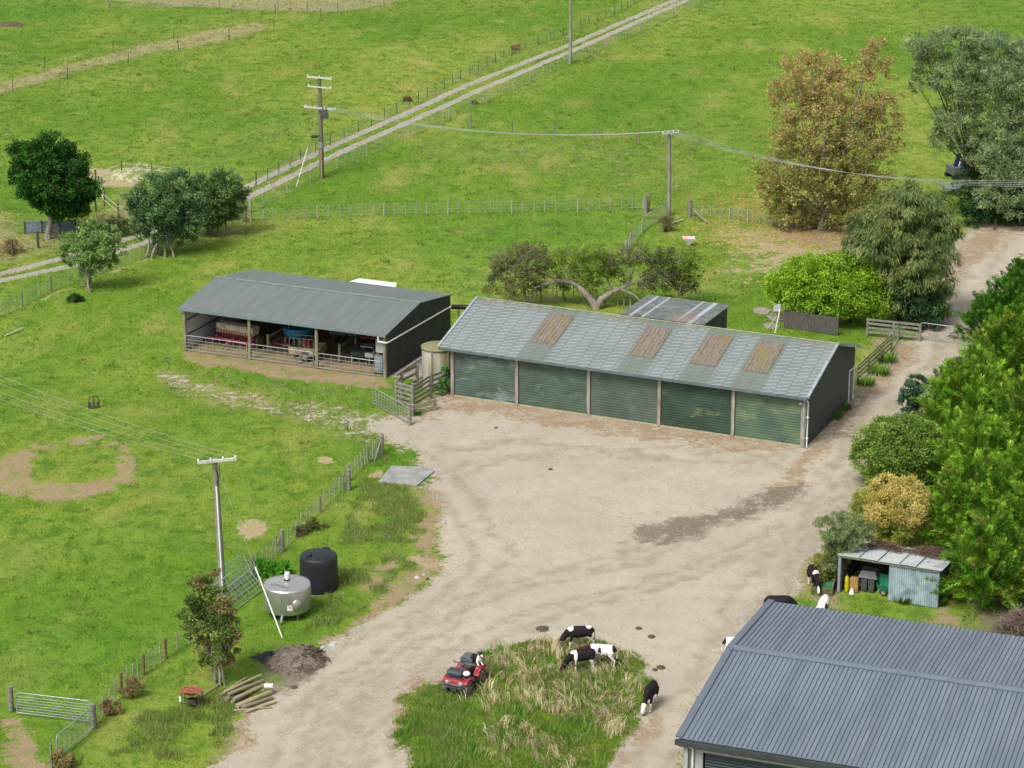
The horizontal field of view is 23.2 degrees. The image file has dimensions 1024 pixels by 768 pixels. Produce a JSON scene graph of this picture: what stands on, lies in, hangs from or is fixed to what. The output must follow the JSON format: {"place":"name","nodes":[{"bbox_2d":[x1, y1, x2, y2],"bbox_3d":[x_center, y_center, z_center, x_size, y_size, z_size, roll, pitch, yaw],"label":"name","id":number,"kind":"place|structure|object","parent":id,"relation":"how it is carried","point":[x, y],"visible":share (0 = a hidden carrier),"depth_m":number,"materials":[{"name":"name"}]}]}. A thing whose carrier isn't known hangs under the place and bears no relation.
{"place":"outdoors","nodes":[
{"label":"outdoors","id":0,"kind":"place"},
{"bbox_2d":[0,0,686,282],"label":"farm track","id":1,"kind":"structure","parent":0,"point":[286,178],"depth_m":230.17,"materials":[{"name":"gravel"}]},
{"bbox_2d":[389,355,421,378],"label":"concrete path","id":2,"kind":"structure","parent":0,"point":[408,373],"depth_m":159.65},
{"bbox_2d":[0,0,1023,767],"bbox_3d":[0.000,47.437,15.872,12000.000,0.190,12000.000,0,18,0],"label":"ground","id":3,"kind":"structure","parent":0,"point":[26,742],"depth_m":188.67,"materials":[{"name":"plant"}]},
{"bbox_2d":[0,236,23,253],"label":"bush","id":4,"kind":"object","parent":3,"relation":"on","point":[7,245],"visible":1,"depth_m":186.76,"materials":[{"name":"beige plant"}]},
{"bbox_2d":[23,219,76,233],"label":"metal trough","id":5,"kind":"object","parent":3,"relation":"on","point":[35,226],"visible":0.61,"depth_m":192.04,"materials":[{"name":"metal"}]},
{"bbox_2d":[15,692,90,721],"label":"farm gate","id":6,"kind":"structure","parent":3,"relation":"on","point":[53,700],"depth_m":112.26,"materials":[{"name":"metal"}]},
{"bbox_2d":[4,128,105,239],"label":"evergreen tree","id":7,"kind":"object","parent":3,"relation":"on","point":[45,173],"visible":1,"depth_m":187.95,"materials":[{"name":"green plant"}]},
{"bbox_2d":[49,747,76,767],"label":"brown bush","id":8,"kind":"object","parent":3,"relation":"on","point":[69,761],"visible":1,"depth_m":107.72,"materials":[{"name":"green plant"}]},
{"bbox_2d":[54,216,127,292],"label":"grey green tree","id":9,"kind":"object","parent":3,"relation":"on","point":[105,245],"visible":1,"depth_m":176.12,"materials":[{"name":"green plant"}]},
{"bbox_2d":[90,703,96,729],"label":"gate post","id":10,"kind":"object","parent":3,"relation":"on","point":[93,717],"visible":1,"depth_m":111.27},
{"bbox_2d":[56,706,93,752],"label":"farm gate","id":11,"kind":"structure","parent":10,"relation":"attached to","point":[74,730],"depth_m":109.91,"materials":[{"name":"metal"}]},
{"bbox_2d":[99,698,122,715],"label":"brown bush","id":12,"kind":"object","parent":3,"relation":"on","point":[107,704],"visible":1,"depth_m":112.70,"materials":[{"name":"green plant"}]},
{"bbox_2d":[101,215,135,237],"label":"bush","id":13,"kind":"object","parent":3,"relation":"on","point":[125,221],"visible":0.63,"depth_m":191.41,"materials":[{"name":"green plant"}]},
{"bbox_2d":[0,218,241,315],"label":"wire fence","id":14,"kind":"object","parent":3,"relation":"on","point":[50,283],"visible":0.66,"depth_m":177.12,"materials":[{"name":"grey"}]},
{"bbox_2d":[117,676,145,697],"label":"brown bush","id":15,"kind":"object","parent":3,"relation":"on","point":[132,688],"visible":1,"depth_m":114.18,"materials":[{"name":"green plant"}]},
{"bbox_2d":[110,167,153,181],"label":"spoil mound","id":16,"kind":"object","parent":3,"relation":"on","point":[132,174],"visible":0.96,"depth_m":209.27,"materials":[{"name":"soil"}]},
{"bbox_2d":[96,629,198,719],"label":"wire fence","id":17,"kind":"object","parent":3,"relation":"on","point":[143,665],"visible":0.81,"depth_m":116.55,"materials":[{"name":"grey"}]},
{"bbox_2d":[119,167,208,258],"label":"grey green tree","id":18,"kind":"object","parent":3,"relation":"on","point":[162,211],"visible":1,"depth_m":184.68,"materials":[{"name":"green plant"}]},
{"bbox_2d":[179,686,203,709],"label":"rusty brazier","id":19,"kind":"object","parent":3,"relation":"on","point":[191,691],"visible":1,"depth_m":113.39,"materials":[{"name":"brown metal"}]},
{"bbox_2d":[175,566,243,686],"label":"berry shrub","id":20,"kind":"object","parent":3,"relation":"on","point":[209,618],"visible":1,"depth_m":114.61,"materials":[{"name":"green plant"}]},
{"bbox_2d":[187,164,252,234],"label":"grey green tree","id":21,"kind":"object","parent":3,"relation":"on","point":[227,195],"visible":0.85,"depth_m":190.06,"materials":[{"name":"green plant"}]},
{"bbox_2d":[208,320,263,348],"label":"seed drill","id":22,"kind":"object","parent":3,"relation":"on","point":[234,330],"visible":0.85,"depth_m":164.75,"materials":[{"name":"metal"}]},
{"bbox_2d":[197,455,282,637],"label":"power pole","id":23,"kind":"object","parent":3,"relation":"on","point":[219,536],"visible":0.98,"depth_m":124.22,"materials":[{"name":"white wood"}]},
{"bbox_2d":[108,0,383,12],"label":"wire fence","id":24,"kind":"object","parent":3,"relation":"on","point":[287,7],"visible":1,"depth_m":285.25,"materials":[{"name":"grey"}]},
{"bbox_2d":[235,689,272,708],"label":"timber post","id":25,"kind":"object","parent":3,"relation":"on","point":[238,705],"visible":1,"depth_m":114.08,"materials":[{"name":"wood"}]},
{"bbox_2d":[251,555,293,578],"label":"leafy plant","id":26,"kind":"object","parent":3,"relation":"on","point":[267,567],"visible":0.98,"depth_m":127.92,"materials":[{"name":"green plant"}]},
{"bbox_2d":[263,571,310,622],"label":"steel vat","id":27,"kind":"object","parent":3,"relation":"on","point":[288,593],"visible":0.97,"depth_m":122.42,"materials":[{"name":"silver metal"}]},
{"bbox_2d":[274,325,314,347],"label":"blue spreader","id":28,"kind":"object","parent":3,"relation":"on","point":[290,330],"visible":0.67,"depth_m":163.65,"materials":[{"name":"metal"}]},
{"bbox_2d":[264,642,329,676],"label":"ash heap","id":29,"kind":"object","parent":3,"relation":"on","point":[300,658],"visible":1,"depth_m":117.67,"materials":[{"name":"soil"}]},
{"bbox_2d":[288,334,326,361],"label":"trailer","id":30,"kind":"object","parent":3,"relation":"on","point":[321,345],"visible":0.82,"depth_m":162.09,"materials":[{"name":"beige metal"}]},
{"bbox_2d":[177,269,451,377],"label":"implement shed","id":31,"kind":"structure","parent":3,"relation":"on","point":[405,323],"depth_m":163.02,"materials":[{"name":"grey metal"}]},
{"bbox_2d":[185,335,247,357],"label":"farm gate","id":32,"kind":"structure","parent":31,"relation":"attached to","point":[215,346],"depth_m":163.03,"materials":[{"name":"metal"}]},
{"bbox_2d":[249,344,313,366],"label":"farm gate","id":33,"kind":"structure","parent":31,"relation":"attached to","point":[281,355],"depth_m":161.27,"materials":[{"name":"metal"}]},
{"bbox_2d":[317,353,380,375],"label":"farm gate","id":34,"kind":"structure","parent":31,"relation":"attached to","point":[324,361],"depth_m":159.45,"materials":[{"name":"metal"}]},
{"bbox_2d":[296,74,335,185],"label":"power pole","id":35,"kind":"object","parent":3,"relation":"on","point":[322,113],"visible":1,"depth_m":207.22,"materials":[{"name":"grey wood"}]},
{"bbox_2d":[250,433,383,572],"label":"wire fence","id":36,"kind":"object","parent":3,"relation":"on","point":[349,466],"visible":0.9,"depth_m":137.34,"materials":[{"name":"grey"}]},
{"bbox_2d":[305,516,329,531],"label":"bush","id":37,"kind":"object","parent":3,"relation":"on","point":[311,525],"visible":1,"depth_m":133.96,"materials":[{"name":"green plant"}]},
{"bbox_2d":[300,547,343,596],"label":"black water tank","id":38,"kind":"object","parent":3,"relation":"on","point":[319,568],"visible":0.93,"depth_m":125.58,"materials":[{"name":"plastic"}]},
{"bbox_2d":[0,0,706,408],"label":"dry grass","id":39,"kind":"structure","parent":3,"relation":"on","point":[264,22],"depth_m":220.00,"materials":[{"name":"plant"}]},
{"bbox_2d":[338,334,372,361],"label":"rail divider","id":40,"kind":"object","parent":3,"relation":"on","point":[340,345],"visible":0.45,"depth_m":162.91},
{"bbox_2d":[350,343,376,364],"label":"green cylinder machine","id":41,"kind":"object","parent":3,"relation":"on","point":[363,353],"visible":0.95,"depth_m":161.40,"materials":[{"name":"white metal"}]},
{"bbox_2d":[378,465,434,486],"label":"concrete slab","id":42,"kind":"structure","parent":3,"relation":"on","point":[415,476],"depth_m":141.82,"materials":[{"name":"concrete"}]},
{"bbox_2d":[394,356,449,415],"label":"timber rails","id":43,"kind":"object","parent":3,"relation":"on","point":[400,393],"visible":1,"depth_m":153.65,"materials":[{"name":"grey wood"}]},
{"bbox_2d":[432,365,450,394],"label":"vine","id":44,"kind":"object","parent":43,"relation":"attached to","point":[445,381],"visible":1,"depth_m":155.29,"materials":[{"name":"green plant"}]},
{"bbox_2d":[421,341,450,389],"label":"concrete tank","id":45,"kind":"object","parent":3,"relation":"on","point":[434,359],"visible":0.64,"depth_m":155.87,"materials":[{"name":"concrete"}]},
{"bbox_2d":[255,0,635,185],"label":"wire fence","id":46,"kind":"object","parent":3,"relation":"on","point":[256,176],"visible":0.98,"depth_m":235.81,"materials":[{"name":"grey"}]},
{"bbox_2d":[249,196,643,220],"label":"wire fence","id":47,"kind":"object","parent":3,"relation":"on","point":[405,209],"visible":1,"depth_m":197.47,"materials":[{"name":"grey"}]},
{"bbox_2d":[248,0,705,209],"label":"wire fence","id":48,"kind":"object","parent":3,"relation":"on","point":[448,117],"visible":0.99,"depth_m":237.12,"materials":[{"name":"grey"}]},
{"bbox_2d":[0,0,1021,767],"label":"weeds","id":49,"kind":"object","parent":3,"relation":"on","point":[372,492],"visible":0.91,"depth_m":128.20,"materials":[{"name":"green plant"}]},
{"bbox_2d":[523,283,631,306],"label":"wire fence","id":50,"kind":"object","parent":3,"relation":"on","point":[617,299],"visible":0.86,"depth_m":173.78,"materials":[{"name":"grey"}]},
{"bbox_2d":[171,224,1014,767],"bbox_3d":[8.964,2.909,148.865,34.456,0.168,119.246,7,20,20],"label":"gravel yard","id":51,"kind":"structure","parent":3,"relation":"on","point":[560,576],"depth_m":130.17,"materials":[{"name":"gravel"}]},
{"bbox_2d":[407,404,411,425],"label":"gate post","id":52,"kind":"object","parent":51,"relation":"on","point":[409,414],"visible":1,"depth_m":149.91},
{"bbox_2d":[372,388,407,422],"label":"farm gate","id":53,"kind":"structure","parent":52,"relation":"attached to","point":[389,403],"depth_m":152.04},
{"bbox_2d":[640,680,658,714],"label":"calf","id":54,"kind":"object","parent":51,"relation":"on","point":[651,690],"visible":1,"depth_m":112.94},
{"bbox_2d":[482,238,709,309],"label":"gnarled tree","id":55,"kind":"object","parent":3,"relation":"on","point":[601,255],"visible":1,"depth_m":172.41,"materials":[{"name":"green plant"}]},
{"bbox_2d":[437,296,870,447],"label":"garage","id":56,"kind":"structure","parent":3,"relation":"on","point":[779,389],"depth_m":150.94,"materials":[{"name":"metal"}]},
{"bbox_2d":[454,352,514,402],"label":"roller door","id":57,"kind":"structure","parent":56,"relation":"in","point":[476,376],"depth_m":154.13,"materials":[{"name":"paint"}]},
{"bbox_2d":[519,361,586,413],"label":"roller door","id":58,"kind":"structure","parent":56,"relation":"in","point":[540,385],"depth_m":152.34,"materials":[{"name":"paint"}]},
{"bbox_2d":[591,371,657,423],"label":"roller door","id":59,"kind":"structure","parent":56,"relation":"in","point":[624,397],"depth_m":150.52,"materials":[{"name":"paint"}]},
{"bbox_2d":[661,381,731,434],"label":"roller door","id":60,"kind":"structure","parent":56,"relation":"in","point":[708,409],"depth_m":148.70,"materials":[{"name":"paint"}]},
{"bbox_2d":[735,391,801,444],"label":"roller door","id":61,"kind":"structure","parent":56,"relation":"in","point":[757,416],"depth_m":146.96,"materials":[{"name":"paint"}]},
{"bbox_2d":[662,130,678,215],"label":"power pole","id":62,"kind":"object","parent":3,"relation":"on","point":[669,173],"visible":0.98,"depth_m":196.08,"materials":[{"name":"white"}]},
{"bbox_2d":[620,295,730,327],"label":"lean to shed","id":63,"kind":"object","parent":3,"relation":"on","point":[682,310],"visible":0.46,"depth_m":160.92,"materials":[{"name":"metal"}]},
{"bbox_2d":[692,202,826,229],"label":"wire fence","id":64,"kind":"object","parent":3,"relation":"on","point":[748,216],"visible":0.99,"depth_m":195.67,"materials":[{"name":"grey"}]},
{"bbox_2d":[763,595,797,604],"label":"calf","id":65,"kind":"object","parent":3,"relation":"on","point":[784,599],"visible":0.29,"depth_m":122.59},
{"bbox_2d":[590,158,1007,296],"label":"fallen leaves","id":66,"kind":"object","parent":3,"relation":"on","point":[768,228],"visible":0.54,"depth_m":193.40,"materials":[{"name":"plant"}]},
{"bbox_2d":[783,308,838,334],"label":"board fence","id":67,"kind":"object","parent":3,"relation":"on","point":[812,323],"visible":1,"depth_m":167.91,"materials":[{"name":"wood"}]},
{"bbox_2d":[807,564,821,593],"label":"calf","id":68,"kind":"object","parent":3,"relation":"on","point":[813,572],"visible":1,"depth_m":125.92},
{"bbox_2d":[810,543,837,581],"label":"grass bush","id":69,"kind":"object","parent":3,"relation":"on","point":[826,574],"visible":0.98,"depth_m":126.55,"materials":[{"name":"green plant"}]},
{"bbox_2d":[811,574,836,595],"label":"mossy trough","id":70,"kind":"object","parent":3,"relation":"on","point":[828,586],"visible":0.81,"depth_m":125.89,"materials":[{"name":"concrete"}]},
{"bbox_2d":[745,34,915,230],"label":"autumn tree","id":71,"kind":"object","parent":3,"relation":"on","point":[823,187],"visible":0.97,"depth_m":190.21,"materials":[{"name":"brown plant"}]},
{"bbox_2d":[761,245,901,323],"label":"bright hedge tree","id":72,"kind":"object","parent":3,"relation":"on","point":[819,282],"visible":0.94,"depth_m":167.97,"materials":[{"name":"green plant"}]},
{"bbox_2d":[811,509,876,579],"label":"feathery small tree","id":73,"kind":"object","parent":3,"relation":"on","point":[851,529],"visible":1,"depth_m":125.68,"materials":[{"name":"green plant"}]},
{"bbox_2d":[675,599,1023,767],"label":"steel shed","id":74,"kind":"structure","parent":3,"relation":"on","point":[786,685],"depth_m":104.38,"materials":[{"name":"grey metal"}]},
{"bbox_2d":[705,753,793,767],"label":"roller door","id":75,"kind":"structure","parent":74,"relation":"in","point":[711,760],"depth_m":101.87,"materials":[{"name":"metal"}]},
{"bbox_2d":[861,578,867,591],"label":"wheelie bin","id":76,"kind":"object","parent":3,"relation":"on","point":[864,584],"visible":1,"depth_m":126.12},
{"bbox_2d":[858,566,879,579],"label":"grey cover","id":77,"kind":"object","parent":76,"relation":"on","point":[867,572],"visible":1,"depth_m":125.92,"materials":[{"name":"plastic"}]},
{"bbox_2d":[855,334,892,383],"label":"rail fence","id":78,"kind":"object","parent":3,"relation":"on","point":[879,350],"visible":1,"depth_m":160.36,"materials":[{"name":"wood"}]},
{"bbox_2d":[876,574,888,595],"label":"green wheelbarrow","id":79,"kind":"object","parent":3,"relation":"on","point":[882,582],"visible":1,"depth_m":125.88,"materials":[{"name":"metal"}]},
{"bbox_2d":[849,471,934,546],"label":"golden bush","id":80,"kind":"object","parent":3,"relation":"on","point":[885,506],"visible":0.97,"depth_m":130.87,"materials":[{"name":"yellow plant"}]},
{"bbox_2d":[866,318,921,340],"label":"rail fence","id":81,"kind":"object","parent":3,"relation":"on","point":[868,323],"visible":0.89,"depth_m":166.46,"materials":[{"name":"wood"}]},
{"bbox_2d":[837,541,952,607],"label":"tin shed","id":82,"kind":"structure","parent":3,"relation":"on","point":[907,573],"depth_m":124.74,"materials":[{"name":"metal"}]},
{"bbox_2d":[863,540,913,553],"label":"fallen twigs","id":83,"kind":"object","parent":82,"relation":"on","point":[887,545],"visible":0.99,"depth_m":126.74,"materials":[{"name":"wood"}]},
{"bbox_2d":[908,545,963,559],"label":"fallen twigs","id":84,"kind":"object","parent":82,"relation":"on","point":[933,551],"visible":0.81,"depth_m":125.98,"materials":[{"name":"wood"}]},
{"bbox_2d":[847,411,943,485],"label":"round bush","id":85,"kind":"object","parent":3,"relation":"on","point":[879,444],"visible":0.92,"depth_m":139.22,"materials":[{"name":"green plant"}]},
{"bbox_2d":[839,177,966,324],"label":"weeping tree","id":86,"kind":"object","parent":3,"relation":"on","point":[907,221],"visible":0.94,"depth_m":166.94,"materials":[{"name":"green plant"}]},
{"bbox_2d":[896,374,929,421],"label":"grey leaf bush","id":87,"kind":"object","parent":3,"relation":"on","point":[906,394],"visible":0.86,"depth_m":149.88,"materials":[{"name":"green plant"}]},
{"bbox_2d":[885,272,944,331],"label":"dark hedge shrub","id":88,"kind":"object","parent":3,"relation":"on","point":[921,303],"visible":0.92,"depth_m":167.76,"materials":[{"name":"green plant"}]},
{"bbox_2d":[944,146,967,179],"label":"blue excavator","id":89,"kind":"object","parent":3,"relation":"on","point":[952,170],"visible":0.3,"depth_m":208.75,"materials":[{"name":"white metal"}]},
{"bbox_2d":[901,21,1015,221],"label":"wattle tree","id":90,"kind":"object","parent":3,"relation":"on","point":[965,119],"visible":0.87,"depth_m":191.96,"materials":[{"name":"green plant"}]},
{"bbox_2d":[910,343,1023,438],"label":"conifer","id":91,"kind":"object","parent":3,"relation":"on","point":[964,382],"visible":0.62,"depth_m":147.71,"materials":[{"name":"green plant"}]},
{"bbox_2d":[914,447,1021,554],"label":"conifer","id":92,"kind":"object","parent":3,"relation":"on","point":[953,489],"visible":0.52,"depth_m":130.68,"materials":[{"name":"green plant"}]},
{"bbox_2d":[916,401,1022,498],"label":"conifer","id":93,"kind":"object","parent":3,"relation":"on","point":[971,433],"visible":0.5,"depth_m":138.48,"materials":[{"name":"green plant"}]},
{"bbox_2d":[924,501,1023,623],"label":"conifer","id":94,"kind":"object","parent":3,"relation":"on","point":[994,569],"visible":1,"depth_m":123.13,"materials":[{"name":"green plant"}]},
{"bbox_2d":[941,435,1023,558],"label":"conifer","id":95,"kind":"object","parent":3,"relation":"on","point":[1014,503],"visible":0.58,"depth_m":129.37,"materials":[{"name":"green plant"}]},
{"bbox_2d":[948,279,1023,343],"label":"conifer","id":96,"kind":"object","parent":3,"relation":"on","point":[988,299],"visible":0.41,"depth_m":164.67,"materials":[{"name":"green plant"}]},
{"bbox_2d":[950,164,1023,229],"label":"dark shrubbery","id":97,"kind":"object","parent":3,"relation":"on","point":[992,215],"visible":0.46,"depth_m":193.88,"materials":[{"name":"green plant"}]},
{"bbox_2d":[960,293,1023,398],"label":"conifer","id":98,"kind":"object","parent":3,"relation":"on","point":[1009,346],"visible":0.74,"depth_m":155.98,"materials":[{"name":"green plant"}]},
{"bbox_2d":[970,28,1023,226],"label":"wattle tree","id":99,"kind":"object","parent":3,"relation":"on","point":[1011,76],"visible":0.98,"depth_m":190.77,"materials":[{"name":"green plant"}]},
{"bbox_2d":[978,363,1023,459],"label":"conifer","id":100,"kind":"object","parent":3,"relation":"on","point":[1014,408],"visible":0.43,"depth_m":140.44,"materials":[{"name":"green plant"}]},
{"bbox_2d":[987,603,1023,636],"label":"dead branches","id":101,"kind":"object","parent":3,"relation":"on","point":[1014,622],"visible":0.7,"depth_m":119.33,"materials":[{"name":"brown wood"}]},
{"bbox_2d":[987,256,1023,301],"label":"conifer","id":102,"kind":"object","parent":3,"relation":"on","point":[1016,277],"visible":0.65,"depth_m":172.68,"materials":[{"name":"green plant"}]},
{"bbox_2d":[386,630,655,767],"bbox_3d":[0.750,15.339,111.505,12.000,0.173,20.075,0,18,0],"label":"grass island","id":103,"kind":"structure","parent":0,"point":[552,716],"depth_m":112.33,"materials":[{"name":"plant"}]},
{"bbox_2d":[442,652,486,695],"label":"quad bike","id":104,"kind":"object","parent":103,"relation":"on","point":[454,678],"visible":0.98,"depth_m":114.52,"materials":[{"name":"metal"}]},
{"bbox_2d":[558,625,594,648],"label":"calf","id":105,"kind":"object","parent":103,"relation":"on","point":[572,632],"visible":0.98,"depth_m":119.01},
{"bbox_2d":[559,648,609,671],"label":"cow","id":106,"kind":"object","parent":103,"relation":"on","point":[578,655],"visible":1,"depth_m":116.49},
{"bbox_2d":[577,644,616,667],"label":"calf","id":107,"kind":"object","parent":103,"relation":"on","point":[609,650],"visible":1,"depth_m":117.00},
{"bbox_2d":[807,226,1023,485],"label":"driveway","id":108,"kind":"structure","parent":0,"point":[995,249],"depth_m":164.25,"materials":[{"name":"gravel"}]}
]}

